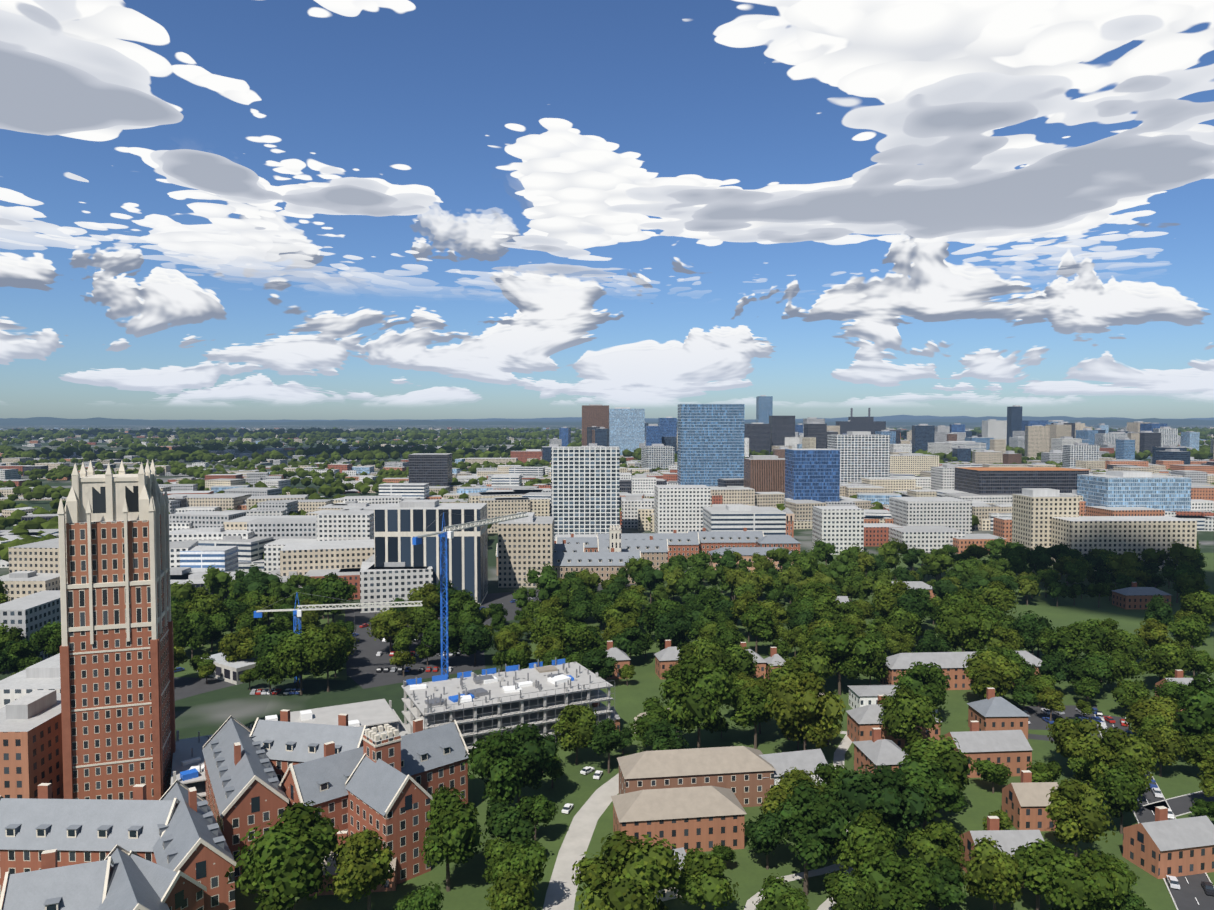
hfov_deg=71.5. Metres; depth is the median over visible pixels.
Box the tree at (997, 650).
[970,645,1008,659]
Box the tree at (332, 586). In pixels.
[311,572,355,622]
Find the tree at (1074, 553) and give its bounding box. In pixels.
[1055,548,1083,583]
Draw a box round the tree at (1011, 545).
[1004,541,1025,550]
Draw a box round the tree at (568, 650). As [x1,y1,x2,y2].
[563,645,574,657]
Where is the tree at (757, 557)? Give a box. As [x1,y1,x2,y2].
[749,552,767,566]
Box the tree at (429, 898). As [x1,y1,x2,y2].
[393,881,443,909]
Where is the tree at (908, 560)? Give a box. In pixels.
[901,555,918,569]
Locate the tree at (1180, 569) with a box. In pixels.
[1158,562,1194,602]
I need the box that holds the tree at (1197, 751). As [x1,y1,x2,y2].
[1180,733,1213,765]
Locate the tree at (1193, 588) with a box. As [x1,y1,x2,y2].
[1177,584,1199,603]
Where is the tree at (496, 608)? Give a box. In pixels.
[488,603,507,617]
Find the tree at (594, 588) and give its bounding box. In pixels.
[590,585,596,592]
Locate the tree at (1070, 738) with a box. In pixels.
[1046,717,1104,779]
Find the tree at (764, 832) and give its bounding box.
[741,807,790,869]
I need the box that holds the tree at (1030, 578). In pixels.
[1017,576,1040,601]
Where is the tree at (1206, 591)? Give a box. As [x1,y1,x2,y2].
[1190,589,1209,597]
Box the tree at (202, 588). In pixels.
[196,586,207,593]
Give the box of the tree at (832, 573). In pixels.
[818,566,839,583]
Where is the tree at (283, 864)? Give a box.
[224,800,343,909]
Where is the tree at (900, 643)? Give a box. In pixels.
[886,631,915,654]
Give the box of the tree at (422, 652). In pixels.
[415,643,437,665]
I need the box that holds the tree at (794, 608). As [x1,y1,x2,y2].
[785,596,815,624]
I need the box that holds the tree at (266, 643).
[248,624,292,660]
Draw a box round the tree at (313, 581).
[304,577,325,587]
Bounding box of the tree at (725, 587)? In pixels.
[719,572,733,599]
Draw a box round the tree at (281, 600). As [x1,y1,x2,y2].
[272,597,292,608]
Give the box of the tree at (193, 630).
[173,611,214,659]
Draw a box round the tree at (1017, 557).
[998,544,1029,572]
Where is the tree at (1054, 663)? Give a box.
[1037,649,1071,688]
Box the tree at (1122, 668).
[1105,649,1145,683]
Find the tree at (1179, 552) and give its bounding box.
[1167,540,1202,565]
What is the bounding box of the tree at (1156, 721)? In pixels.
[1137,715,1169,755]
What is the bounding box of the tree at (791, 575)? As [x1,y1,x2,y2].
[778,565,804,603]
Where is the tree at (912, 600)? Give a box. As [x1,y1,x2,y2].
[886,587,930,624]
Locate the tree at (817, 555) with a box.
[806,550,820,564]
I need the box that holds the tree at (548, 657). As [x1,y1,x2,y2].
[541,649,570,665]
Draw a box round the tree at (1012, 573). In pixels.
[1006,570,1020,586]
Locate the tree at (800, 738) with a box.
[780,720,810,750]
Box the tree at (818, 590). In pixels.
[794,580,838,609]
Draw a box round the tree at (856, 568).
[851,565,865,579]
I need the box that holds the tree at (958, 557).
[950,553,967,563]
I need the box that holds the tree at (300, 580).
[287,573,310,588]
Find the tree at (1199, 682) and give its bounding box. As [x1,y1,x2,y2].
[1173,674,1213,708]
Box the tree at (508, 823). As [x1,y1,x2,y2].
[485,799,538,847]
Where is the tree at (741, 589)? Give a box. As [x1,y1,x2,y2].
[732,582,758,599]
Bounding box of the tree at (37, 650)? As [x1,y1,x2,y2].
[3,639,40,656]
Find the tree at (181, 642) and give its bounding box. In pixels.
[171,618,184,645]
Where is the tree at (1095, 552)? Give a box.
[1088,547,1109,557]
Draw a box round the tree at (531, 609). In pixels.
[521,599,541,618]
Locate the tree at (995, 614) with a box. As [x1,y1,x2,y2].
[977,603,1004,631]
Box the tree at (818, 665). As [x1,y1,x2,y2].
[795,640,836,679]
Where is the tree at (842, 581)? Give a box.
[835,575,852,591]
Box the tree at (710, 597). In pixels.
[693,585,723,615]
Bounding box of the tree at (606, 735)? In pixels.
[588,718,621,773]
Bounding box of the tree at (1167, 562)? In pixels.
[1164,560,1176,567]
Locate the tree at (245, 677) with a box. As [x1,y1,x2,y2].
[239,668,255,689]
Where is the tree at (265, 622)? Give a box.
[257,608,269,624]
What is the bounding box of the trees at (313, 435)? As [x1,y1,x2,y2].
[0,426,1213,561]
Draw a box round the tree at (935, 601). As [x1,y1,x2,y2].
[931,596,941,624]
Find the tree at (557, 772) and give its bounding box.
[544,754,563,787]
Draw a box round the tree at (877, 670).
[860,642,889,684]
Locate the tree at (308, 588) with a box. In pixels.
[296,584,317,600]
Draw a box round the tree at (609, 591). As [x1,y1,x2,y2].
[595,588,616,600]
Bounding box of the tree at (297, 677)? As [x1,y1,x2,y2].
[287,667,308,686]
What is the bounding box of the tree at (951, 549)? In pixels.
[942,543,958,555]
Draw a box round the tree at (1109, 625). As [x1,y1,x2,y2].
[1094,618,1127,652]
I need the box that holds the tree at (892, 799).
[830,763,931,848]
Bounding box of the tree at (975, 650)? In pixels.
[965,640,985,651]
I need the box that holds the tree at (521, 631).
[506,622,527,639]
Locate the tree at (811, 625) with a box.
[805,618,835,637]
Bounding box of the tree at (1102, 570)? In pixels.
[1093,566,1117,582]
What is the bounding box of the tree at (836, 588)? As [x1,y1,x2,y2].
[826,582,841,595]
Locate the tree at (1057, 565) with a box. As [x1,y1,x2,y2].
[1052,554,1082,585]
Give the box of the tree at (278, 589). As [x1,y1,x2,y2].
[265,578,291,597]
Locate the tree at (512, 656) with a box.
[502,648,529,668]
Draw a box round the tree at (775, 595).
[767,588,785,604]
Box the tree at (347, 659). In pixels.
[335,647,348,677]
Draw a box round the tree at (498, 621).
[490,610,506,630]
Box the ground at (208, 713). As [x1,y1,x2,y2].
[0,425,1213,738]
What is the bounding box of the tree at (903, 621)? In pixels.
[886,606,921,638]
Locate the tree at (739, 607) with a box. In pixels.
[730,591,763,641]
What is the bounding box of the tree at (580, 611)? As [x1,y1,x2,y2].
[562,599,594,622]
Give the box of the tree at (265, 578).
[253,568,282,585]
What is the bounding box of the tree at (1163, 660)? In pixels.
[1138,642,1191,680]
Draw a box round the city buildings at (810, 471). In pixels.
[0,395,1213,798]
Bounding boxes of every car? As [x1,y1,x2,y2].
[174,667,184,672]
[250,689,257,694]
[255,689,262,694]
[261,689,268,694]
[272,689,280,693]
[289,689,296,693]
[562,803,573,813]
[580,766,594,774]
[593,770,602,778]
[1041,708,1052,714]
[1042,717,1053,723]
[1091,717,1102,721]
[1096,711,1102,716]
[1099,722,1106,728]
[1103,716,1115,722]
[1120,719,1127,725]
[1148,779,1157,787]
[1152,788,1162,797]
[1166,875,1179,888]
[1168,808,1173,818]
[1201,881,1213,895]
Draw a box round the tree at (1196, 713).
[1170,688,1213,744]
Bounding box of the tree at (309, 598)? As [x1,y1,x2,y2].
[294,596,324,611]
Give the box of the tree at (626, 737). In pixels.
[618,727,632,754]
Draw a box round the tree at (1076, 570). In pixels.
[1061,558,1088,584]
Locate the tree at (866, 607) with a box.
[850,598,874,620]
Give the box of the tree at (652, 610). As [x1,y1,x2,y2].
[643,598,687,626]
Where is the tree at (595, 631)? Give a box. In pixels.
[588,627,601,649]
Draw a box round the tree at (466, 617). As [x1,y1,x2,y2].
[455,610,484,626]
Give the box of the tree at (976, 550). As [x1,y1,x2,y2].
[962,543,988,559]
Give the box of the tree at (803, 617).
[785,610,813,630]
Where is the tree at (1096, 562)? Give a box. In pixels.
[1081,553,1104,570]
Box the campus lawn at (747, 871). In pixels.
[169,553,1213,909]
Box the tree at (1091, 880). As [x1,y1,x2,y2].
[1041,847,1132,909]
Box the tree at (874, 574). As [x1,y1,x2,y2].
[866,569,886,583]
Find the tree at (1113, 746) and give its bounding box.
[1082,727,1158,813]
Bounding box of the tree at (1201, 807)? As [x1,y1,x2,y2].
[1189,798,1213,817]
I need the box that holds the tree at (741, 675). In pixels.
[733,672,754,681]
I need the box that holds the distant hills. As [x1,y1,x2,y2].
[0,415,1213,424]
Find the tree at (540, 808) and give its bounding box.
[515,794,558,842]
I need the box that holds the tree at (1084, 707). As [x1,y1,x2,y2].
[1075,699,1094,716]
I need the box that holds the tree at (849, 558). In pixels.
[835,544,861,571]
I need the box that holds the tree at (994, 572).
[989,567,1015,579]
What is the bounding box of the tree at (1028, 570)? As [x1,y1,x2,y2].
[1018,566,1034,574]
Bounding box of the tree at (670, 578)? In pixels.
[661,566,685,599]
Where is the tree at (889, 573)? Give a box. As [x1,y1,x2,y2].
[882,568,894,579]
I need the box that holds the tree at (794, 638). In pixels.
[781,626,808,656]
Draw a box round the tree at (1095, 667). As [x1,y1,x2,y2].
[1065,653,1113,698]
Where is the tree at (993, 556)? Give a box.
[988,554,1000,560]
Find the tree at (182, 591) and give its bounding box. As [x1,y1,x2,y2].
[170,580,196,601]
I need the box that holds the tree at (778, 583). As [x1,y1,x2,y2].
[760,578,784,599]
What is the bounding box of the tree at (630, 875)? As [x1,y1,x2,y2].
[571,830,687,909]
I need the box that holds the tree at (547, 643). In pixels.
[533,636,565,661]
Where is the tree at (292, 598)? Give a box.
[288,589,311,605]
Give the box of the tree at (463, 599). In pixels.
[445,589,483,616]
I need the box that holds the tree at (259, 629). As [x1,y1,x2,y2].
[244,625,267,640]
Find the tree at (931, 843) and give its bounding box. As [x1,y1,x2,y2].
[904,820,965,870]
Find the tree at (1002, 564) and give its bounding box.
[985,557,1011,571]
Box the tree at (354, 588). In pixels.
[339,584,357,612]
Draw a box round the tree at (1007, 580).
[989,575,1018,591]
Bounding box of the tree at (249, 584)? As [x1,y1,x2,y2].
[230,574,268,596]
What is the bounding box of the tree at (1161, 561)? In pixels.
[1141,552,1163,566]
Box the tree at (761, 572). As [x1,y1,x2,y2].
[746,569,768,591]
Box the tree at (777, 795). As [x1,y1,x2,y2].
[759,783,792,813]
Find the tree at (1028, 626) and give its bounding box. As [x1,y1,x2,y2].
[1007,610,1052,654]
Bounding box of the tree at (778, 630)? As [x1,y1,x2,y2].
[761,618,787,646]
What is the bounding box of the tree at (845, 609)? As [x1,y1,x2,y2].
[833,602,863,621]
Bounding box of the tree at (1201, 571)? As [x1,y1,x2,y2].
[1195,569,1206,578]
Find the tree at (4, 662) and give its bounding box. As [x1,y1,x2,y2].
[0,650,14,674]
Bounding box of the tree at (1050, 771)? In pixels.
[1027,760,1061,781]
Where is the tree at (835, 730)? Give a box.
[827,717,842,744]
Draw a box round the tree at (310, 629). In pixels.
[302,625,321,635]
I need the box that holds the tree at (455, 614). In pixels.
[445,610,464,620]
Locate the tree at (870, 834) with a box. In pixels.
[828,809,898,877]
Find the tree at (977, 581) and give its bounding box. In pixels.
[967,573,990,588]
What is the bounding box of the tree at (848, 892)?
[823,870,878,909]
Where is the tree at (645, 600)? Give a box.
[641,594,648,605]
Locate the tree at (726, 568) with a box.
[719,566,733,597]
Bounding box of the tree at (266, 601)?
[258,595,279,624]
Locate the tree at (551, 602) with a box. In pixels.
[539,595,562,613]
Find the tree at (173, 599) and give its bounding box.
[171,596,189,604]
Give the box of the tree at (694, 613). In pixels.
[682,602,704,622]
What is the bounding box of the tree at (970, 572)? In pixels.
[962,566,990,582]
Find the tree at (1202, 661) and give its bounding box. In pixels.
[1180,648,1213,675]
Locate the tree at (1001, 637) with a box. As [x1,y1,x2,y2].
[982,626,1024,650]
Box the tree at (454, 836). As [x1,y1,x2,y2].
[420,787,486,891]
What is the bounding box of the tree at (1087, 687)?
[1072,676,1101,703]
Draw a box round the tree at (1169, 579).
[1163,569,1176,588]
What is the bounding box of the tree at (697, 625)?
[685,620,704,640]
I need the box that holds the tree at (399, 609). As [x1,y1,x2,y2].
[390,597,407,615]
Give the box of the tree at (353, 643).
[339,627,358,655]
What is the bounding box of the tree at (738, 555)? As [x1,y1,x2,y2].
[723,552,742,563]
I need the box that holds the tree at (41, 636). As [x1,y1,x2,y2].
[29,621,60,657]
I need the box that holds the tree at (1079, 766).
[1066,756,1097,784]
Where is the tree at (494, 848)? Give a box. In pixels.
[482,837,519,884]
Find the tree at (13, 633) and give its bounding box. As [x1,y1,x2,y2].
[0,623,24,673]
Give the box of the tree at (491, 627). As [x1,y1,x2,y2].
[485,624,494,636]
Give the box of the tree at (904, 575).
[896,567,917,580]
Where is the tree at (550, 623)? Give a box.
[524,607,567,646]
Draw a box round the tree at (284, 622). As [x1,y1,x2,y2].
[270,616,292,629]
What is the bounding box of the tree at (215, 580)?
[201,564,232,599]
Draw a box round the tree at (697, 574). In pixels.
[683,568,704,594]
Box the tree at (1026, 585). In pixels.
[1018,576,1040,604]
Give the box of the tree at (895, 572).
[891,566,902,578]
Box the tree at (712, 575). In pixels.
[704,565,724,586]
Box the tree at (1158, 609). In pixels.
[1143,594,1176,625]
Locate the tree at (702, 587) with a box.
[696,585,708,594]
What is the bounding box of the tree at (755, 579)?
[741,570,775,602]
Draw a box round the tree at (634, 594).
[613,588,642,612]
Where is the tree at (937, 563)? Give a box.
[921,552,955,579]
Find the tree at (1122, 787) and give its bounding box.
[1092,759,1148,833]
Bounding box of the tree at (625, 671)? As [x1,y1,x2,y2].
[617,664,635,685]
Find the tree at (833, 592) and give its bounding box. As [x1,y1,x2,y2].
[825,585,839,605]
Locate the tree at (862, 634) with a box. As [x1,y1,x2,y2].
[853,632,866,638]
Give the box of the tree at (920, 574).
[916,570,923,580]
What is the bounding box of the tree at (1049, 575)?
[1035,569,1058,597]
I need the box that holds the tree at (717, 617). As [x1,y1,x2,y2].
[699,608,729,625]
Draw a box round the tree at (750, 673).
[748,656,759,675]
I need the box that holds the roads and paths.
[174,571,1213,909]
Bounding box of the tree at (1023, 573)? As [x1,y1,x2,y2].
[1019,572,1032,576]
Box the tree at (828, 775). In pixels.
[814,762,849,800]
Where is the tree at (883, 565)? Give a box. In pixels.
[874,561,889,570]
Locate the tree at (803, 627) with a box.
[797,625,810,640]
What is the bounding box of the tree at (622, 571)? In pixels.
[616,567,628,577]
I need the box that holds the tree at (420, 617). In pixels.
[405,606,437,643]
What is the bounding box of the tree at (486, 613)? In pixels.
[478,607,491,623]
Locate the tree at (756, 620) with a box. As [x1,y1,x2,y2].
[740,601,776,652]
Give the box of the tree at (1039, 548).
[1034,544,1053,564]
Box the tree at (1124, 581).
[1115,573,1138,588]
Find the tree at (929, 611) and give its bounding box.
[919,594,933,619]
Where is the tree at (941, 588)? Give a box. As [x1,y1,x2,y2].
[929,578,960,599]
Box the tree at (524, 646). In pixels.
[513,640,532,656]
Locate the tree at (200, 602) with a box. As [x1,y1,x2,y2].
[183,590,227,645]
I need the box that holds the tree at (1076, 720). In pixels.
[1051,717,1089,759]
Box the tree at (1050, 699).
[1036,686,1065,720]
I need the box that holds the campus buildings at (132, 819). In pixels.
[0,459,1213,909]
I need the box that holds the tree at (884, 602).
[873,580,910,619]
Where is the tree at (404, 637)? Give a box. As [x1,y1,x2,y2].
[392,627,419,650]
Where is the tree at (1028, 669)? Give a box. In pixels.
[1002,647,1040,684]
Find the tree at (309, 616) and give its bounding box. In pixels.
[295,599,323,626]
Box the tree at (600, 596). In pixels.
[591,592,611,624]
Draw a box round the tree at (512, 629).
[493,625,519,637]
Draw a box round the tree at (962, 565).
[953,557,983,586]
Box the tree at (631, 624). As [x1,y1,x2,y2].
[626,620,638,628]
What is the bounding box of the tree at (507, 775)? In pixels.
[463,730,535,806]
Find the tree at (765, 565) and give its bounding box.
[753,559,776,572]
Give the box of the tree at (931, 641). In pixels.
[915,629,952,652]
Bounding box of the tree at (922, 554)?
[919,548,928,565]
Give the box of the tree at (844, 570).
[826,558,850,584]
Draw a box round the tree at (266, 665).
[249,652,284,694]
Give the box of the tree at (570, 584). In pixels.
[560,576,585,590]
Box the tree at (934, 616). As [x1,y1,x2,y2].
[928,603,947,620]
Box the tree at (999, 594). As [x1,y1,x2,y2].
[975,581,1017,614]
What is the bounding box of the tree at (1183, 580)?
[1173,573,1205,592]
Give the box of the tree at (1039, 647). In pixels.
[1037,626,1055,657]
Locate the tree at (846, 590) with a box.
[841,585,857,600]
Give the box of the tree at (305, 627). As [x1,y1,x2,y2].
[290,623,313,633]
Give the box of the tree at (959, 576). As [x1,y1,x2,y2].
[945,571,963,584]
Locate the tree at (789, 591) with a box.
[783,584,800,601]
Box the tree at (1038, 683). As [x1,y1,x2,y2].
[1024,674,1055,706]
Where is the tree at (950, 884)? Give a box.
[926,856,966,909]
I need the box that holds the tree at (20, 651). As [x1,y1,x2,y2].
[6,642,35,671]
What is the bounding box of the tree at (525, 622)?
[519,617,536,638]
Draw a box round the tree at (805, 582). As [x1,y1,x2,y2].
[797,577,824,588]
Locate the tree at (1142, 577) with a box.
[1121,569,1151,586]
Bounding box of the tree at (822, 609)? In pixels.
[808,598,843,623]
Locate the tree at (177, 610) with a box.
[171,601,187,620]
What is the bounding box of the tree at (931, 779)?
[893,755,967,829]
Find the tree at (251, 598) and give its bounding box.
[235,589,262,608]
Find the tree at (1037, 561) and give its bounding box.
[1027,547,1051,574]
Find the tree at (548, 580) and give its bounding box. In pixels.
[524,563,559,601]
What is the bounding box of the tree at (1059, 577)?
[1036,568,1060,579]
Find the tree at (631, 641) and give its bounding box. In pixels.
[610,626,647,664]
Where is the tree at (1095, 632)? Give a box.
[1067,619,1108,653]
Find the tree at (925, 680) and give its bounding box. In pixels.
[894,661,950,709]
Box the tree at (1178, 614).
[1173,611,1194,622]
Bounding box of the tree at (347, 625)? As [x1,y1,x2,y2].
[335,620,356,634]
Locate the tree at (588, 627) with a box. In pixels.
[577,624,595,633]
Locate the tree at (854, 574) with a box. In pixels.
[847,571,863,578]
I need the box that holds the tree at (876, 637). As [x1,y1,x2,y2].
[865,630,886,650]
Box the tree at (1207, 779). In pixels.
[1197,751,1213,796]
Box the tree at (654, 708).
[628,696,683,747]
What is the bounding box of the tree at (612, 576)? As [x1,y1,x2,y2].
[607,573,622,581]
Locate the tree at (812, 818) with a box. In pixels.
[776,779,854,894]
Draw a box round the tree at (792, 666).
[762,656,809,739]
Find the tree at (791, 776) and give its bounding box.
[775,767,825,793]
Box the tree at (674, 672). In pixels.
[668,663,682,680]
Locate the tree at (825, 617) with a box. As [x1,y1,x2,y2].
[813,616,833,623]
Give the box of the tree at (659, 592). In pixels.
[651,583,668,602]
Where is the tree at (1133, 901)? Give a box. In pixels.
[1109,889,1151,909]
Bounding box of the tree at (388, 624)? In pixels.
[366,607,410,653]
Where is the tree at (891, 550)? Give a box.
[876,538,910,579]
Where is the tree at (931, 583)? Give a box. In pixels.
[926,579,935,585]
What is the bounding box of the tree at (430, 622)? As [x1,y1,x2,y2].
[421,620,434,633]
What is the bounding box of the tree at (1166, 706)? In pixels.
[1121,695,1180,734]
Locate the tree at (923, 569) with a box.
[918,565,929,581]
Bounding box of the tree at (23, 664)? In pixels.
[15,656,42,672]
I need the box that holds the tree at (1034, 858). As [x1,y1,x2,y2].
[1011,838,1070,909]
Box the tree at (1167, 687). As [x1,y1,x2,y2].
[1152,678,1184,709]
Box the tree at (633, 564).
[624,556,653,577]
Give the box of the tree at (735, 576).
[724,569,746,599]
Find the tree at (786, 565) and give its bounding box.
[782,561,798,569]
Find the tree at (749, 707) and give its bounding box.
[727,685,772,748]
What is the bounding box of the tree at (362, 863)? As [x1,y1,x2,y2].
[325,828,394,909]
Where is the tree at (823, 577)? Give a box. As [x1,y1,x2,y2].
[811,570,835,584]
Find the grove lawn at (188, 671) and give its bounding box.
[174,605,346,679]
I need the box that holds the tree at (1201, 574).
[1195,572,1205,582]
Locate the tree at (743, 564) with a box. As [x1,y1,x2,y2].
[737,558,753,571]
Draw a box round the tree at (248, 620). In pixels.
[235,606,263,633]
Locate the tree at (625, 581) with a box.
[613,576,630,586]
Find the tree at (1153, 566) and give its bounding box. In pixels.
[1143,563,1159,572]
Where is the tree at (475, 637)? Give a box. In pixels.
[457,621,494,665]
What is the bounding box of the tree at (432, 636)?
[421,616,465,667]
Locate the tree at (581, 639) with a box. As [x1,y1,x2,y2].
[560,622,598,653]
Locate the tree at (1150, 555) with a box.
[1139,548,1169,565]
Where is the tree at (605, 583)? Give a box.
[600,579,612,589]
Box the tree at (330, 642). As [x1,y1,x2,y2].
[304,622,352,691]
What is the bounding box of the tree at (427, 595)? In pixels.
[407,582,439,620]
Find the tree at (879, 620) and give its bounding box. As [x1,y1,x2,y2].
[865,616,890,632]
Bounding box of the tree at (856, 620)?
[842,613,867,633]
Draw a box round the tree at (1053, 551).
[1045,543,1070,579]
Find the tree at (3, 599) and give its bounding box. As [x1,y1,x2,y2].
[0,593,9,603]
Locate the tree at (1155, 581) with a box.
[1144,575,1165,587]
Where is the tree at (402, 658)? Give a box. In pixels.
[389,651,415,676]
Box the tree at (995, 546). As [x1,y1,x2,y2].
[981,537,1006,554]
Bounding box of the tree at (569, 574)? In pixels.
[562,571,578,578]
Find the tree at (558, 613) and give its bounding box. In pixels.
[536,607,567,622]
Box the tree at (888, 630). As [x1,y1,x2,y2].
[874,623,896,651]
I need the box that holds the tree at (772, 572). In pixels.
[767,567,778,579]
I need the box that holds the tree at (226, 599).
[224,597,237,601]
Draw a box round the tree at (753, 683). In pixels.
[738,679,772,733]
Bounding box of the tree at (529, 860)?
[488,839,547,883]
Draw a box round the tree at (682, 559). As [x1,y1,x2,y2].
[669,554,689,571]
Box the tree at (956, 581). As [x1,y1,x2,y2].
[940,576,962,596]
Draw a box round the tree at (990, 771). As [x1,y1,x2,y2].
[971,759,1012,792]
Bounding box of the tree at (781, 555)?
[766,547,793,569]
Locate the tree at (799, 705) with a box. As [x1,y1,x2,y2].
[764,671,845,749]
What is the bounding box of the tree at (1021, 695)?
[1011,683,1039,709]
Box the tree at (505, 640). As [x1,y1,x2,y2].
[492,629,518,652]
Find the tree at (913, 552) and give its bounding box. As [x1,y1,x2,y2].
[900,546,919,569]
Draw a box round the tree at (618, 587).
[606,581,625,600]
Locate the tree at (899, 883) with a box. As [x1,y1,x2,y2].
[857,848,939,909]
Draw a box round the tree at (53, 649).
[44,630,61,656]
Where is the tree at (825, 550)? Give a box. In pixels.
[812,539,837,564]
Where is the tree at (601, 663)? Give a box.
[577,649,617,678]
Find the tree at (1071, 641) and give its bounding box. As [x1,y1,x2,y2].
[1046,622,1091,682]
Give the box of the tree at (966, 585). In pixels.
[960,582,973,592]
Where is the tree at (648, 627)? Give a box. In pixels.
[636,611,654,633]
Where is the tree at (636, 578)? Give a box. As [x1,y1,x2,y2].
[630,570,643,586]
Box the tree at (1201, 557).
[1197,553,1207,560]
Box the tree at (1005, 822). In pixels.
[982,809,1013,829]
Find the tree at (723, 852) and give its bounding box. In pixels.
[709,843,735,862]
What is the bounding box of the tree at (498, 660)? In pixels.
[492,652,507,671]
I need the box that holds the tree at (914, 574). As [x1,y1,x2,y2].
[909,570,920,580]
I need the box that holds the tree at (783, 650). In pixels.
[768,638,791,658]
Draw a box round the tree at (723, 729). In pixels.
[717,718,729,737]
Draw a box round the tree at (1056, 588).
[1047,579,1068,606]
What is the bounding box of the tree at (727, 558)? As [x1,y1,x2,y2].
[709,548,737,569]
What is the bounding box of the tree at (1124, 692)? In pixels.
[1110,679,1149,706]
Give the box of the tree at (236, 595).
[225,579,242,599]
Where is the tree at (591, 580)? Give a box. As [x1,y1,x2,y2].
[574,567,600,587]
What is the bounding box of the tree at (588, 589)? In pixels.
[568,587,594,595]
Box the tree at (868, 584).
[860,572,891,603]
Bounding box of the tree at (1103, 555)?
[1098,550,1116,570]
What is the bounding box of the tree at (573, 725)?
[551,704,598,764]
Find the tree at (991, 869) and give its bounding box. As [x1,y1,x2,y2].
[961,835,1022,909]
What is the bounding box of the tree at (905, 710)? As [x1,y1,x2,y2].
[877,684,941,750]
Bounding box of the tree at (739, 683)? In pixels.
[725,679,747,711]
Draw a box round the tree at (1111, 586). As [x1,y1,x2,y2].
[1107,582,1116,600]
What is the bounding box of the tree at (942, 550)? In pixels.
[930,547,949,555]
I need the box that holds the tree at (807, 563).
[792,549,819,580]
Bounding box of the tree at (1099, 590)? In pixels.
[1085,582,1110,607]
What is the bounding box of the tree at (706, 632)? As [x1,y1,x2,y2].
[698,622,716,641]
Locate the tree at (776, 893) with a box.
[752,873,810,909]
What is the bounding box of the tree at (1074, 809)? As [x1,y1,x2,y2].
[1045,778,1116,856]
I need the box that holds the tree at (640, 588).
[628,584,646,595]
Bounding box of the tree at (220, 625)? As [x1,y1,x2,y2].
[203,611,229,650]
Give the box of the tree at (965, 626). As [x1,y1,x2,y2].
[934,601,994,651]
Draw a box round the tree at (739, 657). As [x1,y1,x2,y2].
[722,644,757,681]
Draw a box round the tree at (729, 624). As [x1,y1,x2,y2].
[725,619,737,631]
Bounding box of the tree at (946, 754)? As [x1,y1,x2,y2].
[901,735,973,812]
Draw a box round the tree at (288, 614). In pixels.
[272,603,294,622]
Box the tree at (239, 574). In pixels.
[232,564,260,581]
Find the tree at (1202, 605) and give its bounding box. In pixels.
[1179,590,1213,624]
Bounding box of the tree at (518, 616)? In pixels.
[514,610,524,620]
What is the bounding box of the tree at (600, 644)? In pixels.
[591,638,607,651]
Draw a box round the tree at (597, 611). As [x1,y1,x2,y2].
[592,599,612,629]
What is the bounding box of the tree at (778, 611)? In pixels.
[761,600,789,623]
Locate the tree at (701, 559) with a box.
[685,551,711,584]
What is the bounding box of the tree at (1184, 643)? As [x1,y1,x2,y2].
[1173,640,1195,655]
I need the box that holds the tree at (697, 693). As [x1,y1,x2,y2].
[659,657,738,747]
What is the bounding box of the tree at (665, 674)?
[661,669,669,679]
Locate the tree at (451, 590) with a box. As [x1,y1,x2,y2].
[430,579,458,621]
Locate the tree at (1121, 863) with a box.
[1105,853,1139,885]
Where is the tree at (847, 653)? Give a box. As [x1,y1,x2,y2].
[804,621,875,695]
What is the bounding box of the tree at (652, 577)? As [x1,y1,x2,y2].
[638,564,665,603]
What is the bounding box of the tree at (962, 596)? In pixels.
[936,588,982,646]
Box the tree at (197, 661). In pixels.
[189,653,215,670]
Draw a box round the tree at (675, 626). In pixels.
[653,609,692,650]
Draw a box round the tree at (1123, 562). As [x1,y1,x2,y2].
[1106,549,1142,577]
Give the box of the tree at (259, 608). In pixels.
[233,604,268,625]
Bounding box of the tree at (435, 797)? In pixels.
[430,785,464,827]
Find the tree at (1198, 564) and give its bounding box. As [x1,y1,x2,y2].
[1190,559,1206,570]
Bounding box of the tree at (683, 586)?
[674,577,699,604]
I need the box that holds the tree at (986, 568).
[977,563,999,579]
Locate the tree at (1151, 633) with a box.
[1134,618,1175,649]
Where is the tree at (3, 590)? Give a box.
[0,577,8,594]
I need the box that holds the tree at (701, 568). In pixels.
[686,566,703,596]
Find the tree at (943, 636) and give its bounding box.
[937,633,947,639]
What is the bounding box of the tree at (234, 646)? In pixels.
[218,627,255,661]
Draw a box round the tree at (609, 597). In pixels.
[591,592,613,603]
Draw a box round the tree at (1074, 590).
[1068,584,1083,604]
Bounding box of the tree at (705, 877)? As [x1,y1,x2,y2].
[674,848,739,909]
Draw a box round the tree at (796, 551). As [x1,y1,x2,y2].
[789,549,805,561]
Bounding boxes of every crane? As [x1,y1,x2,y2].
[254,592,422,682]
[412,512,527,678]
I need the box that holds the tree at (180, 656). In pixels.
[173,641,187,670]
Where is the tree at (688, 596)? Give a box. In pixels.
[680,593,698,601]
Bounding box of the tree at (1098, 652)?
[1086,650,1113,680]
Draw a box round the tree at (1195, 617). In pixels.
[1178,613,1204,646]
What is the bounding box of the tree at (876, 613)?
[868,603,882,618]
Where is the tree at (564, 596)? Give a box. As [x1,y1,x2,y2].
[550,589,573,611]
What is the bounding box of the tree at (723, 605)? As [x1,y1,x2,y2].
[714,598,739,624]
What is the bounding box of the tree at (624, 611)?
[602,599,641,627]

